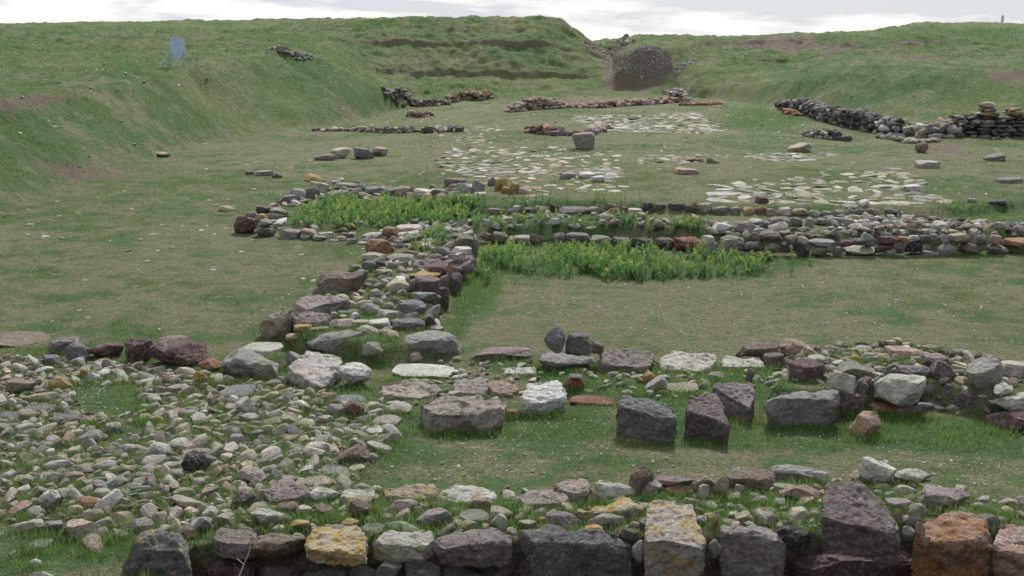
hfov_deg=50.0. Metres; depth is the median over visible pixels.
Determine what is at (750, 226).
stone
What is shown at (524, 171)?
stone pavement
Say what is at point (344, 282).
stone block
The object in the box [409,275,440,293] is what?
stone block
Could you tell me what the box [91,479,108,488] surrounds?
stone block
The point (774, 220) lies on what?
stone block
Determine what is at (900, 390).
stone block
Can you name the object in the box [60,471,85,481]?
stone block
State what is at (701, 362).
flat stone
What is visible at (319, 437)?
stone block
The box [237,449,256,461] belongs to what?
stone
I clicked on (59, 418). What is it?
stone
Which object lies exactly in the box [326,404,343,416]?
boulder
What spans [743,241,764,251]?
boulder
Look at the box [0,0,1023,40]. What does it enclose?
sky
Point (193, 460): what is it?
stone
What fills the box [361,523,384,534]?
flat stone
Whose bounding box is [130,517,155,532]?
stone
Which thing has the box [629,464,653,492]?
stone
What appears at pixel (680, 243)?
stone block
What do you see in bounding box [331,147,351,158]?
stone
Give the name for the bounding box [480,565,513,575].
stone block
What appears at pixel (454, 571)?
stone block
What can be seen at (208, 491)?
stone
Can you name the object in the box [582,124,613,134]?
ruined wall
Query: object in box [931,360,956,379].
stone
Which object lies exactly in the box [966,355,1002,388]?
boulder
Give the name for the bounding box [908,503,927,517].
boulder
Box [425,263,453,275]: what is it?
stone block
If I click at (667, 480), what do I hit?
stone
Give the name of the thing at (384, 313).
stone
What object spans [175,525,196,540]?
stone
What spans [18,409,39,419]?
stone
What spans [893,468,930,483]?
stone
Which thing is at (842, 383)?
stone
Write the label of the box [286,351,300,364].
flat stone
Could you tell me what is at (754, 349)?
stone
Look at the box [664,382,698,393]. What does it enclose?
flat stone
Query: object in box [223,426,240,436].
stone
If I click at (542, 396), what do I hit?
stone block
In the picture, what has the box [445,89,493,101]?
ruined wall
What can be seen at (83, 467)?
stone block
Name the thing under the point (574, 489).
stone block
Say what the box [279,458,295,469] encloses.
stone
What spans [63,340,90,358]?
stone
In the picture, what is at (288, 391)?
flat stone
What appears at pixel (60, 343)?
stone
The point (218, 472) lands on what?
flat stone
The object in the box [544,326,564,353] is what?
boulder
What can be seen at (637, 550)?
boulder
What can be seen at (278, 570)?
stone block
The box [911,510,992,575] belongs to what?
stone block
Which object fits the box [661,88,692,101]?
ruined wall
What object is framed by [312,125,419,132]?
ruined wall
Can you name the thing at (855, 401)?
stone block
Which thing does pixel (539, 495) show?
flat stone
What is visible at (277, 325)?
stone
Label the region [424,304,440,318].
stone
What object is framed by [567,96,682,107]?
ruined wall
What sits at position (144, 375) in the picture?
stone block
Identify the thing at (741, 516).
stone
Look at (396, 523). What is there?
boulder
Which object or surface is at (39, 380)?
stone block
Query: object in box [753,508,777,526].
boulder
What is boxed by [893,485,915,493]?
boulder
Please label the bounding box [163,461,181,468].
stone block
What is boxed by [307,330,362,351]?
boulder
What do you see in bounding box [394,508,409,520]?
stone
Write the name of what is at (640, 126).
stone pavement
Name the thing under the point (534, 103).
ruined wall
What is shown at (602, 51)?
rubble face
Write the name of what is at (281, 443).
stone
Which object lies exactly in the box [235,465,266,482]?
stone
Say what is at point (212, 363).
stone
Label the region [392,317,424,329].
stone block
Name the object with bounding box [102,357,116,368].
stone
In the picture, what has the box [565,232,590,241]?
stone block
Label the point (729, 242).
stone block
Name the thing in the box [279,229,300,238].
stone block
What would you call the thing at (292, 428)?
stone
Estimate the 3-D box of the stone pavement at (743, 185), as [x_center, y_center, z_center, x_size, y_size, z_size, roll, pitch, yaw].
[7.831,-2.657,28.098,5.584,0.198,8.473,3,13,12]
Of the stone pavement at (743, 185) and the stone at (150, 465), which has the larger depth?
the stone pavement at (743, 185)
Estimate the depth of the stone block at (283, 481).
10.15 m
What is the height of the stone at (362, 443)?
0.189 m
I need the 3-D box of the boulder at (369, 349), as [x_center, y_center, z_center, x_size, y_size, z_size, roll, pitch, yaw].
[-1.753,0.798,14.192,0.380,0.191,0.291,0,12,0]
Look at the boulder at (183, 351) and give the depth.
14.02 m
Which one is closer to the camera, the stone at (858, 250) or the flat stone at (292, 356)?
the flat stone at (292, 356)
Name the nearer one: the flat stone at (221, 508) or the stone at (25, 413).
the flat stone at (221, 508)
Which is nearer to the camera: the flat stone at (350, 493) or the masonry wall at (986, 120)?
the flat stone at (350, 493)
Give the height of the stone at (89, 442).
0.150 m
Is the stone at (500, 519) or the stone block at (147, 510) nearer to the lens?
the stone at (500, 519)
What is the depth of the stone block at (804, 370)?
12.49 m
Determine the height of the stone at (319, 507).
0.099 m
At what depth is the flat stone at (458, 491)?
9.80 m
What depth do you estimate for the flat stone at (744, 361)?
13.98 m
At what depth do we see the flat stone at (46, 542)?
8.99 m
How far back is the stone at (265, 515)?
9.22 m
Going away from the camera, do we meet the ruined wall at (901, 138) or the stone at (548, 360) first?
the stone at (548, 360)
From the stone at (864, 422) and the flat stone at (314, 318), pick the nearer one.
the stone at (864, 422)
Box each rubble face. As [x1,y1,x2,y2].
[582,39,623,57]
[613,44,671,79]
[673,60,697,73]
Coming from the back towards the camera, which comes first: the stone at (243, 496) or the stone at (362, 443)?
the stone at (362, 443)
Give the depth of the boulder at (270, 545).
8.76 m
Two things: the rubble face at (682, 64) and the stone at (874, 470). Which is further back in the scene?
the rubble face at (682, 64)
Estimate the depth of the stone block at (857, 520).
8.41 m
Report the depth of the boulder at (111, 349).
14.36 m
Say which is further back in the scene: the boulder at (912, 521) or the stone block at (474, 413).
the stone block at (474, 413)
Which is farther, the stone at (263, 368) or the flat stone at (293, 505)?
the stone at (263, 368)
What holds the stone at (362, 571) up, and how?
on the ground at (388, 63)
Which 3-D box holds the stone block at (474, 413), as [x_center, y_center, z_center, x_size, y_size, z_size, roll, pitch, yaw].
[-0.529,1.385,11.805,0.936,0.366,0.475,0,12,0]
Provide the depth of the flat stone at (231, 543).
8.79 m
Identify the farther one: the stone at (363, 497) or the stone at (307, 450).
the stone at (307, 450)
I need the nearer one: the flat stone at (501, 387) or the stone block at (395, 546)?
the stone block at (395, 546)
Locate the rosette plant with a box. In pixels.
[122,488,140,496]
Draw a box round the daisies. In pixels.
[43,255,1008,526]
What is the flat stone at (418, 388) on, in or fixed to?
on the ground at (388, 63)
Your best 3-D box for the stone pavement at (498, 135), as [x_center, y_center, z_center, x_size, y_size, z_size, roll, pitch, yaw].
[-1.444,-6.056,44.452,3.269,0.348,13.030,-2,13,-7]
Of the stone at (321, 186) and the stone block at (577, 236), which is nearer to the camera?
the stone block at (577, 236)
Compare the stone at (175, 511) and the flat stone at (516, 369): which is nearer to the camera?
the stone at (175, 511)
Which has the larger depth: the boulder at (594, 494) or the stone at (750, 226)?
the stone at (750, 226)
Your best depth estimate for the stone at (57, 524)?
9.22 m
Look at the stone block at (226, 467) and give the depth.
10.47 m
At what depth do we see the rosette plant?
9.95 m
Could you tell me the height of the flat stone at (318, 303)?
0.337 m
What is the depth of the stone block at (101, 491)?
9.85 m
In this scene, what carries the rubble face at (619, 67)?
on the ground at (388, 63)
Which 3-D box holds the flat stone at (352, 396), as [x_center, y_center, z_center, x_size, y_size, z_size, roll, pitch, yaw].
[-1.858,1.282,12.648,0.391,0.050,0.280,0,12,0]
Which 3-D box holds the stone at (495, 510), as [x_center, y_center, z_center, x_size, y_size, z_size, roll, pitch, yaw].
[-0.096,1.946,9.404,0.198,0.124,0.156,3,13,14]
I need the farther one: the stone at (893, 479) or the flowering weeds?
the flowering weeds
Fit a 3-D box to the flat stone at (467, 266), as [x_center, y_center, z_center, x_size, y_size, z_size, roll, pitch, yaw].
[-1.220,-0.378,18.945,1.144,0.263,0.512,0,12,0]
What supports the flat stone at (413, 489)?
on the ground at (388, 63)
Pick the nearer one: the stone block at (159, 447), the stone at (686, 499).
the stone at (686, 499)
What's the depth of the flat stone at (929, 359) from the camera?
12.96 m
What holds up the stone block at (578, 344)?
on the stone at (548, 360)
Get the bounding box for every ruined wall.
[265,45,313,60]
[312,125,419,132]
[381,86,451,106]
[405,109,436,117]
[419,125,463,132]
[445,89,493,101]
[504,96,568,112]
[524,123,583,135]
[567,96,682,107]
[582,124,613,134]
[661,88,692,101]
[678,101,722,105]
[686,156,719,162]
[774,97,914,134]
[780,108,804,115]
[802,128,851,141]
[875,132,941,143]
[901,117,961,138]
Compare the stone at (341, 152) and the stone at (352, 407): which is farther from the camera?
the stone at (341, 152)
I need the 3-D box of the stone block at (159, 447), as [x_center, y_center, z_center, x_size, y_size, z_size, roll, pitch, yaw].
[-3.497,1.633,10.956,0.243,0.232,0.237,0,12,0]
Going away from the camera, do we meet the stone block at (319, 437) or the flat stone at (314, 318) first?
the stone block at (319, 437)
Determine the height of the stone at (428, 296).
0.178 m
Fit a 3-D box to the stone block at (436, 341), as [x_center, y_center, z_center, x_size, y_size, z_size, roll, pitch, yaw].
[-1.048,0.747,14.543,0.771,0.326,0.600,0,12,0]
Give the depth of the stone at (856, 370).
12.56 m
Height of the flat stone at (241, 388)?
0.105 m
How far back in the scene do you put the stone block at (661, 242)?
21.99 m
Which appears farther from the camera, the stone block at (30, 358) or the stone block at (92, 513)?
the stone block at (30, 358)
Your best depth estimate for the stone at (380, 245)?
20.24 m
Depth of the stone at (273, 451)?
10.85 m
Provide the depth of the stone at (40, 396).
12.54 m
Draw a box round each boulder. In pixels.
[8,519,43,532]
[87,342,123,356]
[136,503,161,512]
[148,337,210,365]
[155,335,187,341]
[220,347,278,376]
[250,533,305,557]
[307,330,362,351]
[310,487,340,501]
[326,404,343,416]
[361,342,382,356]
[385,401,411,413]
[386,279,411,292]
[387,521,406,529]
[437,523,455,535]
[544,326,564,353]
[565,377,583,387]
[590,491,607,504]
[632,540,643,562]
[687,473,715,494]
[713,476,728,495]
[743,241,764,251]
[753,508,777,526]
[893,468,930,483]
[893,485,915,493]
[902,515,922,526]
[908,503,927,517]
[937,243,957,254]
[957,242,981,253]
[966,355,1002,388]
[976,514,999,525]
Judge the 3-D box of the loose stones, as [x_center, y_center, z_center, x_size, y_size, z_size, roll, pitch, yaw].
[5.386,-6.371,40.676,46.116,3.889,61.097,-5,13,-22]
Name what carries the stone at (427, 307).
on the ground at (388, 63)
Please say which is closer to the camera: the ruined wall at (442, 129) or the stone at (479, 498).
the stone at (479, 498)
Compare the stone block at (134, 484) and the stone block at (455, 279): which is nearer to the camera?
the stone block at (134, 484)
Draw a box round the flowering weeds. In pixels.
[288,184,813,282]
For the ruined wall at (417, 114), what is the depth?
60.31 m
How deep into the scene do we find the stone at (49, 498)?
9.66 m
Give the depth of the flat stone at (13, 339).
15.19 m
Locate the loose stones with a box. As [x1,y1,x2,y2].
[0,57,1023,575]
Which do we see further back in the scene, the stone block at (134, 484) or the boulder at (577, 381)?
the boulder at (577, 381)
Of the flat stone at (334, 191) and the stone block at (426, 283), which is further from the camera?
the flat stone at (334, 191)
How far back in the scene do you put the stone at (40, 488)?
9.91 m
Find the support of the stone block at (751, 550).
on the ground at (388, 63)
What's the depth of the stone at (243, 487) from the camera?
10.01 m
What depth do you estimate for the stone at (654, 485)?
9.80 m
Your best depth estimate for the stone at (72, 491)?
9.82 m
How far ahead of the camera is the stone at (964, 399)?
12.21 m
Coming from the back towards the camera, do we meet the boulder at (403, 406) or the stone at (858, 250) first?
the stone at (858, 250)
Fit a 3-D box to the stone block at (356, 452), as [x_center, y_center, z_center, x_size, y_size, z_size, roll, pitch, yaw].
[-1.559,1.658,10.829,0.334,0.227,0.266,0,12,0]
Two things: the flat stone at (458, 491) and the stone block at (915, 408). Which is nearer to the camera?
the flat stone at (458, 491)
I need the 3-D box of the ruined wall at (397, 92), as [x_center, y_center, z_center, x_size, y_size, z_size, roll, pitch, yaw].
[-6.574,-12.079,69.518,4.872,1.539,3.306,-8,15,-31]
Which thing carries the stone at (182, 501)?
on the ground at (388, 63)
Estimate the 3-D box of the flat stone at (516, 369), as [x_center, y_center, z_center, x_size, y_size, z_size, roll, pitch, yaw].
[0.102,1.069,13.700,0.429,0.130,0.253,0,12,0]
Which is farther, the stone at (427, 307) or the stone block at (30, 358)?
the stone at (427, 307)
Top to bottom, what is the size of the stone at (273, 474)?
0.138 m
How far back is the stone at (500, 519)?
9.19 m
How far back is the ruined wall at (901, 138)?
39.92 m
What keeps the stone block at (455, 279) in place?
on the ground at (388, 63)
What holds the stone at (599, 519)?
on the ground at (388, 63)
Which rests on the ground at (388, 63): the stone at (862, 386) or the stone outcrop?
the stone at (862, 386)
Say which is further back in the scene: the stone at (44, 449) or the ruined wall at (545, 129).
the ruined wall at (545, 129)
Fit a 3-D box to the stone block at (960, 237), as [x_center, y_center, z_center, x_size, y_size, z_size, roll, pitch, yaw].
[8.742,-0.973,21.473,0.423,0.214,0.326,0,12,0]
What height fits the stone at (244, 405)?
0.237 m
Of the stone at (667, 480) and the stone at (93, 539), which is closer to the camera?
the stone at (93, 539)
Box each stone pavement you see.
[433,126,504,153]
[439,148,620,181]
[566,112,727,133]
[629,153,837,164]
[705,168,951,207]
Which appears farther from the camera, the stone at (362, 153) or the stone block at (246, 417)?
the stone at (362, 153)
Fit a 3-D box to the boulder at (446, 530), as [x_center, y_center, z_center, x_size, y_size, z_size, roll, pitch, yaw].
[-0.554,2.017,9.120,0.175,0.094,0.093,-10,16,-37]
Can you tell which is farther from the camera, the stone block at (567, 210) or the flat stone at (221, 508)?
the stone block at (567, 210)
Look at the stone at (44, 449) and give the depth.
10.96 m
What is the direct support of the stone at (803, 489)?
on the ground at (388, 63)
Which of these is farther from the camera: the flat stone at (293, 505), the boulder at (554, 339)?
the boulder at (554, 339)
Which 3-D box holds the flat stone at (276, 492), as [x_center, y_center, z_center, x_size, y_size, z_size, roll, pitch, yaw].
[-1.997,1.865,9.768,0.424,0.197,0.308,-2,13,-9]
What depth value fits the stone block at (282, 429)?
11.47 m
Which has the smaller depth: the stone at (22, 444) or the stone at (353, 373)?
the stone at (22, 444)
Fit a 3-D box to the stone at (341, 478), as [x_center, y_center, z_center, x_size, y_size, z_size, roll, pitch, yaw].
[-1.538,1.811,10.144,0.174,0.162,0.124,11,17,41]
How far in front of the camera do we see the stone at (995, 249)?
21.42 m
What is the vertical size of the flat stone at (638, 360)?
0.252 m
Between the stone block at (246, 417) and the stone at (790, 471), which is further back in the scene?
the stone block at (246, 417)
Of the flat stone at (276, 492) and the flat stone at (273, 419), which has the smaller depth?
the flat stone at (276, 492)
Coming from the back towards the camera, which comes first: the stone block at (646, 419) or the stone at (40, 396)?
the stone at (40, 396)
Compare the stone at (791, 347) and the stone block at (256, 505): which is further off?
the stone at (791, 347)
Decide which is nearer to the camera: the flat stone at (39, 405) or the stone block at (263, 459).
the stone block at (263, 459)
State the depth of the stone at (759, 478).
10.02 m
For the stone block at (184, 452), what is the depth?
10.94 m
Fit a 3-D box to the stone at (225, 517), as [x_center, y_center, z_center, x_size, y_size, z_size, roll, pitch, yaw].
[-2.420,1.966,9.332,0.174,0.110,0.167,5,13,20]
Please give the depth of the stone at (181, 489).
9.95 m
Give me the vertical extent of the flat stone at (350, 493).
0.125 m
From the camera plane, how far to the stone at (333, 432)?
11.48 m
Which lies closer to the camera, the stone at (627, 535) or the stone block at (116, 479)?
the stone at (627, 535)
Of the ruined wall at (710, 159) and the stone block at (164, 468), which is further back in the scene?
the ruined wall at (710, 159)
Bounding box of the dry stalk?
[237,537,255,575]
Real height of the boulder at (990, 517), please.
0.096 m
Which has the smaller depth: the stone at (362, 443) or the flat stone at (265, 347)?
the stone at (362, 443)
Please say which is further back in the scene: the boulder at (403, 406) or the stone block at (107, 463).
the boulder at (403, 406)
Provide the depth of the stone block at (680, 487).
9.86 m
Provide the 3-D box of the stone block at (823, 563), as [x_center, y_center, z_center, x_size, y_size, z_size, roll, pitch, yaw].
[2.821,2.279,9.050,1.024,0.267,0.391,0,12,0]
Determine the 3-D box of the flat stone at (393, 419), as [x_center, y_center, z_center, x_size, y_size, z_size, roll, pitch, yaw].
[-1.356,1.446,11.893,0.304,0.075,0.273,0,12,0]
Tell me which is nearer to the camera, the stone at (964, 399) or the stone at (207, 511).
the stone at (207, 511)
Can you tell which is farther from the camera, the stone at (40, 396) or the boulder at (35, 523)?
the stone at (40, 396)
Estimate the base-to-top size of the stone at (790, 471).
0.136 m
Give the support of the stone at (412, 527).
on the ground at (388, 63)
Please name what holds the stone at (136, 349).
on the ground at (388, 63)
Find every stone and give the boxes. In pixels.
[0,331,50,347]
[5,377,36,392]
[7,500,32,517]
[14,441,30,452]
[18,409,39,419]
[22,392,58,402]
[25,506,44,516]
[26,403,55,411]
[28,538,53,548]
[32,445,49,455]
[32,486,49,495]
[37,422,56,432]
[37,489,60,508]
[41,520,62,531]
[42,460,72,469]
[47,336,80,352]
[48,376,72,390]
[51,412,84,425]
[54,455,70,461]
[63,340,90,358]
[66,519,99,538]
[68,487,82,499]
[76,496,100,508]
[80,438,96,448]
[82,533,102,551]
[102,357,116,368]
[110,511,131,522]
[122,529,191,575]
[124,337,153,362]
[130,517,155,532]
[139,462,155,473]
[152,511,167,524]
[153,430,165,442]
[168,437,189,448]
[169,506,182,518]
[171,487,195,496]
[171,494,202,507]
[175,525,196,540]
[177,386,196,395]
[181,450,209,472]
[184,433,207,448]
[193,516,210,530]
[198,358,221,371]
[200,487,218,497]
[200,505,217,517]
[210,447,220,457]
[210,466,221,479]
[212,527,257,560]
[213,512,235,524]
[215,503,229,509]
[219,384,255,397]
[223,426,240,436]
[230,489,257,509]
[235,397,254,413]
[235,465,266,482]
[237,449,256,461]
[238,486,252,490]
[243,342,282,353]
[251,508,287,525]
[252,360,277,379]
[259,310,293,340]
[260,446,281,457]
[261,416,281,424]
[263,484,310,506]
[266,440,285,448]
[268,469,284,481]
[276,501,297,516]
[279,389,294,396]
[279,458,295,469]
[283,468,294,475]
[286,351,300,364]
[287,424,302,437]
[292,294,350,313]
[292,311,329,326]
[298,465,313,473]
[302,446,324,458]
[305,454,319,469]
[305,475,333,486]
[309,181,329,192]
[314,504,334,515]
[321,464,347,476]
[326,190,348,200]
[328,428,343,436]
[329,318,353,328]
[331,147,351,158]
[335,394,366,401]
[336,473,352,489]
[337,362,371,384]
[340,488,374,502]
[343,400,364,416]
[344,494,370,507]
[348,498,370,515]
[349,566,375,575]
[354,147,373,158]
[356,440,368,449]
[360,303,379,313]
[361,437,381,442]
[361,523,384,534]
[365,238,393,252]
[366,440,391,453]
[372,415,400,425]
[375,561,401,575]
[376,378,441,399]
[377,309,404,319]
[382,484,438,501]
[383,424,401,437]
[388,498,418,513]
[391,363,454,377]
[393,299,425,313]
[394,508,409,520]
[401,523,419,531]
[410,292,440,301]
[411,257,474,272]
[415,508,451,525]
[421,304,442,316]
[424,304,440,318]
[437,485,496,505]
[452,377,488,395]
[459,509,488,523]
[468,493,490,507]
[487,380,518,396]
[489,505,512,518]
[491,513,506,530]
[503,367,536,375]
[519,489,568,508]
[538,351,595,370]
[546,511,583,529]
[570,395,614,405]
[571,496,643,520]
[585,513,625,526]
[595,482,634,497]
[598,348,654,372]
[618,526,639,542]
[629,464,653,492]
[634,480,661,496]
[639,518,645,528]
[646,375,666,389]
[654,475,692,487]
[659,350,716,373]
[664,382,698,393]
[681,497,698,506]
[720,355,763,369]
[724,467,775,489]
[733,221,756,231]
[734,510,752,522]
[736,341,779,359]
[762,352,784,366]
[770,464,816,481]
[777,525,809,550]
[779,484,819,498]
[780,338,810,356]
[787,142,811,151]
[788,506,809,523]
[825,371,855,393]
[837,361,871,378]
[844,245,874,254]
[849,411,881,436]
[850,470,860,480]
[856,379,867,394]
[858,457,896,483]
[884,345,923,358]
[886,478,897,484]
[895,365,930,376]
[917,485,969,507]
[920,353,949,365]
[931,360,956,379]
[951,390,977,407]
[984,410,1023,430]
[986,244,1008,253]
[988,392,1023,410]
[1001,360,1023,378]
[1002,237,1023,247]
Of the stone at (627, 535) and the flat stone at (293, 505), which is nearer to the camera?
the stone at (627, 535)
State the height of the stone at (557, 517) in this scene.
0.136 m
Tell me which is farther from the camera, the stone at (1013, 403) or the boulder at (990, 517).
the stone at (1013, 403)
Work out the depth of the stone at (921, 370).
12.60 m
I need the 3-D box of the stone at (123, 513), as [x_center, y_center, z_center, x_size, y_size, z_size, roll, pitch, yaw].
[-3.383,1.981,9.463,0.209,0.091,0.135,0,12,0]
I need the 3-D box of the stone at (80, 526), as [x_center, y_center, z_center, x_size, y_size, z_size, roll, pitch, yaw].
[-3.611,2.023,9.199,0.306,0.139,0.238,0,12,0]
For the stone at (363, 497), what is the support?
on the ground at (388, 63)
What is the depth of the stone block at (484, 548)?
8.70 m
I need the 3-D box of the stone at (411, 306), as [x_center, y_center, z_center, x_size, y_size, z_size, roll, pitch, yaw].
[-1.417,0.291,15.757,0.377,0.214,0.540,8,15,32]
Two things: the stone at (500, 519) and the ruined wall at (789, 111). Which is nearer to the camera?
the stone at (500, 519)
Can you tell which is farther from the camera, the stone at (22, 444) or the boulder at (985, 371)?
the boulder at (985, 371)
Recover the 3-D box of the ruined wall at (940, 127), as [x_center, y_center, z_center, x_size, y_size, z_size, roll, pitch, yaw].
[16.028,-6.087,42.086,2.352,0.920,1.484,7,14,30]
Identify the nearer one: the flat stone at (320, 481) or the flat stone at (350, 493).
the flat stone at (350, 493)
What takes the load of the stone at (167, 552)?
on the ground at (388, 63)
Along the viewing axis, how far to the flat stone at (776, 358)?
13.95 m
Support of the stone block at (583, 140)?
on the ground at (388, 63)
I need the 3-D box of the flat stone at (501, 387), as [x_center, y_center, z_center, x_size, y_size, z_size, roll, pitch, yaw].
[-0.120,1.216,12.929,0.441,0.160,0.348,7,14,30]
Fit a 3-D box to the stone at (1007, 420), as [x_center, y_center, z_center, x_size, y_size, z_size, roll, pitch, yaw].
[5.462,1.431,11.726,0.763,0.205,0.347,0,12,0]
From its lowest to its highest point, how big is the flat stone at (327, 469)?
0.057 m
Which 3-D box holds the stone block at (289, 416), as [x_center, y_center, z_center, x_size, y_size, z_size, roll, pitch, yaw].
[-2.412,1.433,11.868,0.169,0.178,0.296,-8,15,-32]
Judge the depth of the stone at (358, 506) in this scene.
9.35 m
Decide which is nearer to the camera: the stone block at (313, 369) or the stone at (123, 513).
the stone at (123, 513)
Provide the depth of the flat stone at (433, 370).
13.69 m
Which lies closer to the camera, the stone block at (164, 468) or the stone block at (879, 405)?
the stone block at (164, 468)
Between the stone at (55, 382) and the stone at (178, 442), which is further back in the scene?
the stone at (55, 382)
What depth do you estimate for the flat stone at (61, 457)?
10.72 m
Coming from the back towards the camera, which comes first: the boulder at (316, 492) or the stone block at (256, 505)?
the boulder at (316, 492)
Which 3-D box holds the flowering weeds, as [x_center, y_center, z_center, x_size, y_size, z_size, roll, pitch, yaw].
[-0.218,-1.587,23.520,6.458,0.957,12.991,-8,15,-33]
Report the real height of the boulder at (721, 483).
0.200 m
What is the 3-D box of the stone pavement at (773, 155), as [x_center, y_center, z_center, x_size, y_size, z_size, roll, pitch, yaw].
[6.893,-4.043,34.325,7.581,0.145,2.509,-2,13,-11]
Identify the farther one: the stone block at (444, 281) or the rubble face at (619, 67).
the rubble face at (619, 67)
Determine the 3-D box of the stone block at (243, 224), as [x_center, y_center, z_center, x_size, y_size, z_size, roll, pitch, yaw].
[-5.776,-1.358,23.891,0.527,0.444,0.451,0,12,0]
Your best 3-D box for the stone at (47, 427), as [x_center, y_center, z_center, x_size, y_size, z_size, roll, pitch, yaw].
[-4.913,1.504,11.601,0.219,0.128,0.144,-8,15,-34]
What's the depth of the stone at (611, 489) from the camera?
9.81 m
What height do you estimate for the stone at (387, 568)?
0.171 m
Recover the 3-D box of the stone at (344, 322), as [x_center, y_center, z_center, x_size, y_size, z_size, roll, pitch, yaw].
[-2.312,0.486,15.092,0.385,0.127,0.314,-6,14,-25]
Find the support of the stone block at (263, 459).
on the ground at (388, 63)
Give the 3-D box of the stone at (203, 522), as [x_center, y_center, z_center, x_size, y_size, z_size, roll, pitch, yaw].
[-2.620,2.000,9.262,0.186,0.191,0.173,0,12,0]
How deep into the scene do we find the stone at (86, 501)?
9.69 m
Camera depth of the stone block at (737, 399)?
12.11 m
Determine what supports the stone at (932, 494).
on the ground at (388, 63)
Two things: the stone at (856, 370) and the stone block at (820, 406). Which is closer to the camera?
the stone block at (820, 406)
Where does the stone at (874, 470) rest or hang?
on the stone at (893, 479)
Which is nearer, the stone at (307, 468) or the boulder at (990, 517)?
the boulder at (990, 517)
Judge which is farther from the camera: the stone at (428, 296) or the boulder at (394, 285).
the boulder at (394, 285)
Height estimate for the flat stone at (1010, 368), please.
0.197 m
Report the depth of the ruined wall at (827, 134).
41.14 m
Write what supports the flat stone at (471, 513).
on the ground at (388, 63)
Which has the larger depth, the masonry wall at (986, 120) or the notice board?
the notice board
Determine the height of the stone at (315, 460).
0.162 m
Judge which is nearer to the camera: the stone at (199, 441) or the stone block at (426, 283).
the stone at (199, 441)
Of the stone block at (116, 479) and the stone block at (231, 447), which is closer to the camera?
the stone block at (116, 479)
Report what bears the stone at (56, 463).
on the ground at (388, 63)
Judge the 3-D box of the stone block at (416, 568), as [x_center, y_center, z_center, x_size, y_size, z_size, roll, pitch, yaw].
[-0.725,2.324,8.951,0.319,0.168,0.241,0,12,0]
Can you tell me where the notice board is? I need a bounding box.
[159,37,185,67]
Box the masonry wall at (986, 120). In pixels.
[946,101,1023,137]
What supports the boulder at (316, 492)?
on the ground at (388, 63)
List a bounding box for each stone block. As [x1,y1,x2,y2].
[24,355,39,365]
[33,378,42,384]
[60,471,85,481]
[74,429,103,441]
[75,463,94,473]
[83,509,103,522]
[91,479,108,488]
[92,460,116,470]
[93,488,123,508]
[94,488,110,498]
[106,474,128,488]
[124,483,141,488]
[137,371,156,379]
[139,503,157,520]
[142,454,168,464]
[146,442,175,454]
[158,464,170,477]
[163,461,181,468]
[176,367,195,377]
[182,448,209,458]
[203,454,217,463]
[206,558,256,575]
[219,464,229,475]
[223,442,238,453]
[234,216,258,232]
[239,413,259,422]
[247,502,268,515]
[256,454,271,465]
[259,564,299,575]
[272,423,287,436]
[277,477,294,484]
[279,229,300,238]
[280,412,298,422]
[281,475,297,481]
[288,351,342,390]
[303,569,348,575]
[304,524,368,566]
[305,441,329,450]
[312,435,328,441]
[316,271,367,294]
[336,444,370,464]
[361,252,385,260]
[373,529,433,563]
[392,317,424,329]
[404,330,462,353]
[404,561,442,575]
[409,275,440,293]
[421,396,505,432]
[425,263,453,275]
[432,527,511,568]
[437,287,448,309]
[440,274,448,289]
[443,567,481,575]
[449,272,461,293]
[452,259,465,274]
[471,347,532,359]
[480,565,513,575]
[517,524,631,575]
[520,380,566,414]
[553,478,589,503]
[559,206,591,214]
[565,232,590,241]
[565,332,591,355]
[572,132,594,149]
[584,524,602,529]
[616,395,676,442]
[644,500,705,575]
[652,237,673,248]
[662,484,693,495]
[674,236,703,251]
[684,393,729,444]
[712,382,754,422]
[719,235,744,254]
[719,525,786,575]
[764,389,839,426]
[769,216,792,226]
[787,359,824,381]
[791,549,912,575]
[820,480,900,565]
[839,393,866,415]
[867,401,894,413]
[873,374,926,405]
[895,405,921,415]
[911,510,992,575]
[924,384,935,394]
[947,232,970,242]
[993,524,1023,575]
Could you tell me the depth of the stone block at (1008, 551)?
8.63 m
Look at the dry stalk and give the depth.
8.44 m
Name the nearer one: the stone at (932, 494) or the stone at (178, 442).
the stone at (932, 494)
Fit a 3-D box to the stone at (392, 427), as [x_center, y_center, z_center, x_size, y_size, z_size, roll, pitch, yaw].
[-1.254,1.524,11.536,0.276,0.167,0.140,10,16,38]
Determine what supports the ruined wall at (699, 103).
on the ground at (388, 63)
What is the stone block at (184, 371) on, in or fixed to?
on the ground at (388, 63)
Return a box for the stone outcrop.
[619,34,635,44]
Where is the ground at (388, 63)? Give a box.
[0,15,1023,575]
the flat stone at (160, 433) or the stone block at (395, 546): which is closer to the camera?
the stone block at (395, 546)
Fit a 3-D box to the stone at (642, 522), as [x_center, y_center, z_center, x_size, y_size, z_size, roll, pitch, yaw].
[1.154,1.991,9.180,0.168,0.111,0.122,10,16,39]
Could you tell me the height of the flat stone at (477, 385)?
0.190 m
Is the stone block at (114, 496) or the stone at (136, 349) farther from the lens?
the stone at (136, 349)
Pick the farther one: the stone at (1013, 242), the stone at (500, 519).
the stone at (1013, 242)
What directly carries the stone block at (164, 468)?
on the ground at (388, 63)
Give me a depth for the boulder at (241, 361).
13.58 m
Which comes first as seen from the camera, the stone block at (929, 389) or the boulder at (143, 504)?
the boulder at (143, 504)
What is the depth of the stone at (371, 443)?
11.04 m
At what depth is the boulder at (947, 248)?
21.36 m
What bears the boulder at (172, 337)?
on the ground at (388, 63)
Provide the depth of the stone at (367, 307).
15.69 m
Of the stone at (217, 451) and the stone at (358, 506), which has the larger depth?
the stone at (217, 451)

